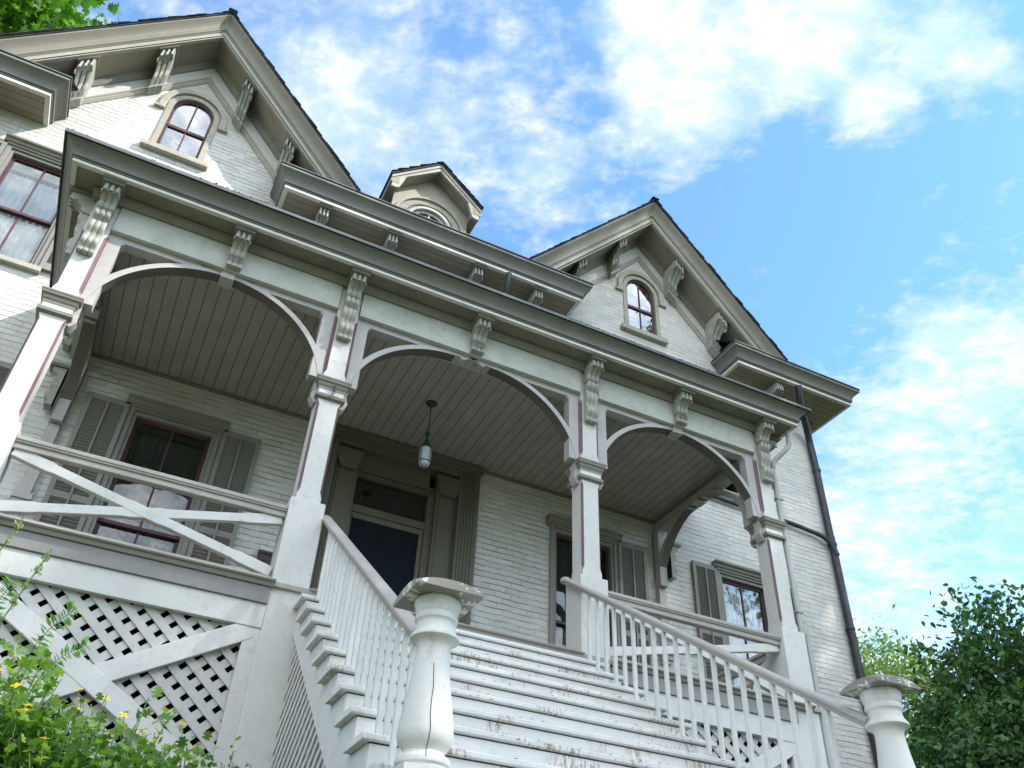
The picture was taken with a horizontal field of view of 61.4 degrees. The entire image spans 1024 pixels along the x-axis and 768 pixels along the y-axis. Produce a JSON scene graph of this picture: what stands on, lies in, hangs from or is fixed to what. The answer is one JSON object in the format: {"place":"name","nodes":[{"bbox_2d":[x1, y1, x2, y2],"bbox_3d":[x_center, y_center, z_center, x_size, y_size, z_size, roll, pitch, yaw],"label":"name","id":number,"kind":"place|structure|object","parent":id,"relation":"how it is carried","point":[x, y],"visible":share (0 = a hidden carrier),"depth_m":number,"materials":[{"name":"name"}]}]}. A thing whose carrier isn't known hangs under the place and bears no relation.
{"place":"outdoors","nodes":[
{"label":"outdoors","id":0,"kind":"place"},
{"bbox_2d":[0,516,23,555],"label":"grass stalk","id":1,"kind":"object","parent":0,"point":[17,525],"depth_m":4.04,"materials":[{"name":"green plant"}]},
{"bbox_2d":[0,548,52,627],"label":"grass stalk","id":2,"kind":"object","parent":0,"point":[25,585],"depth_m":3.94,"materials":[{"name":"green plant"}]},
{"bbox_2d":[60,0,1023,767],"label":"sky","id":3,"kind":"structure","parent":0,"point":[851,171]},
{"bbox_3d":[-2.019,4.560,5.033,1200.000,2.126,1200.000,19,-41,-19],"label":"ground","id":4,"kind":"structure","parent":0,"visible":0},
{"bbox_2d":[0,575,90,741],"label":"fern","id":5,"kind":"object","parent":4,"relation":"on","point":[53,617],"visible":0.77,"depth_m":4.09,"materials":[{"name":"green plant"}]},
{"bbox_2d":[0,633,110,767],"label":"flowering plant","id":6,"kind":"object","parent":4,"relation":"on","point":[18,698],"visible":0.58,"depth_m":3.90,"materials":[{"name":"green plant"}]},
{"bbox_2d":[0,0,120,34],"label":"tree","id":7,"kind":"object","parent":4,"relation":"on","point":[23,15],"visible":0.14,"depth_m":15.50,"materials":[{"name":"green plant"}]},
{"bbox_2d":[0,686,203,767],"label":"flowering plant","id":8,"kind":"object","parent":4,"relation":"on","point":[75,756],"visible":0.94,"depth_m":3.88,"materials":[{"name":"green plant"}]},
{"bbox_2d":[114,721,240,767],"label":"flowering plant","id":9,"kind":"object","parent":4,"relation":"on","point":[183,744],"visible":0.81,"depth_m":4.09,"materials":[{"name":"green plant"}]},
{"bbox_2d":[172,745,250,767],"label":"shrub","id":10,"kind":"object","parent":4,"relation":"on","point":[230,758],"visible":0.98,"depth_m":4.16,"materials":[{"name":"green plant"}]},
{"bbox_2d":[0,128,827,767],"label":"front porch","id":11,"kind":"object","parent":4,"relation":"on","point":[166,272],"visible":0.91,"depth_m":9.11,"materials":[{"name":"white paint"}]},
{"bbox_2d":[417,400,436,470],"bbox_3d":[-1.025,0.630,10.454,0.163,0.993,0.163,19,-41,-19],"label":"hanging lantern","id":12,"kind":"object","parent":11,"relation":"hanging from","point":[424,461],"visible":1,"depth_m":10.26,"materials":[{"name":"glass"}]},
{"bbox_2d":[770,430,833,767],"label":"porch downspout","id":13,"kind":"object","parent":11,"relation":"attached to","point":[798,611],"visible":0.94,"depth_m":9.97,"materials":[{"name":"paint"}]},
{"bbox_2d":[0,7,875,767],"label":"brick house","id":14,"kind":"structure","parent":4,"relation":"on","point":[208,97],"depth_m":12.37,"materials":[{"name":"paint"}]},
{"bbox_2d":[0,132,62,274],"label":"window","id":15,"kind":"structure","parent":14,"relation":"in","point":[28,208],"depth_m":11.19,"materials":[{"name":"glass"}]},
{"bbox_2d":[81,393,230,555],"bbox_3d":[-4.061,1.481,9.497,1.180,2.860,0.321,19,-41,-19],"label":"window","id":16,"kind":"structure","parent":14,"relation":"in","point":[145,414],"depth_m":10.05,"materials":[{"name":"glass"}]},
{"bbox_2d":[140,89,227,170],"bbox_3d":[-4.894,-3.897,13.037,1.090,1.610,0.190,19,-41,-19],"label":"window","id":17,"kind":"structure","parent":14,"relation":"in","point":[185,131],"depth_m":13.04,"materials":[{"name":"wood"}]},
{"bbox_2d":[257,549,272,564],"bbox_3d":[-2.806,2.045,9.722,0.167,0.379,0.090,19,-41,-19],"label":"mailbox","id":18,"kind":"object","parent":14,"relation":"attached to","point":[264,556],"visible":0.27,"depth_m":9.76,"materials":[{"name":"red paint"}]},
{"bbox_2d":[347,511,422,599],"bbox_3d":[-1.653,2.607,10.272,1.030,2.215,0.040,19,-41,-19],"label":"door","id":19,"kind":"structure","parent":14,"relation":"in","point":[392,549],"depth_m":10.75,"materials":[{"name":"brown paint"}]},
{"bbox_2d":[503,272,511,293],"bbox_3d":[-0.200,-0.624,13.051,0.096,2.541,0.568,19,-41,-19],"label":"gutter outlet pipe","id":20,"kind":"object","parent":14,"relation":"attached to","point":[508,282],"visible":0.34,"depth_m":13.53,"materials":[{"name":"metal"}]},
{"bbox_2d":[546,513,622,658],"bbox_3d":[0.934,3.170,11.325,1.180,2.890,0.321,19,-41,-19],"label":"window","id":21,"kind":"structure","parent":14,"relation":"in","point":[560,558],"depth_m":11.87,"materials":[{"name":"glass"}]},
{"bbox_2d":[615,270,668,345],"bbox_3d":[2.338,-1.436,15.671,1.090,1.610,0.190,19,-41,-19],"label":"window","id":22,"kind":"structure","parent":14,"relation":"in","point":[640,293],"depth_m":15.69,"materials":[{"name":"wood"}]},
{"bbox_2d":[724,483,738,497],"bbox_3d":[3.429,1.455,14.175,1.100,0.925,0.205,19,-41,-19],"label":"window","id":23,"kind":"structure","parent":14,"relation":"in","point":[731,488],"depth_m":14.20,"materials":[{"name":"paint"}]},
{"bbox_2d":[711,559,767,692],"bbox_3d":[3.425,3.767,12.424,1.120,2.320,0.321,19,-41,-19],"label":"window","id":24,"kind":"structure","parent":14,"relation":"in","point":[739,609],"depth_m":12.93,"materials":[{"name":"glass"}]},
{"bbox_2d":[713,385,877,767],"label":"iron downspout","id":25,"kind":"object","parent":14,"relation":"attached to","point":[830,540],"visible":0.79,"depth_m":14.11,"materials":[{"name":"grey metal"}]},
{"bbox_2d":[269,515,920,767],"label":"front steps","id":26,"kind":"structure","parent":4,"relation":"on","point":[390,694],"depth_m":5.61,"materials":[{"name":"paint"}]},
{"bbox_2d":[361,629,723,764],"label":"leaf litter","id":27,"kind":"object","parent":26,"relation":"on","point":[559,709],"visible":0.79,"depth_m":5.81,"materials":[{"name":"brown plant"}]},
{"bbox_2d":[853,604,954,767],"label":"tree","id":28,"kind":"object","parent":4,"relation":"on","point":[883,667],"visible":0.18,"depth_m":23.98,"materials":[{"name":"green plant"}]},
{"bbox_2d":[896,576,1023,767],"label":"tree","id":29,"kind":"object","parent":4,"relation":"on","point":[982,723],"visible":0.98,"depth_m":13.02,"materials":[{"name":"green plant"}]}
]}

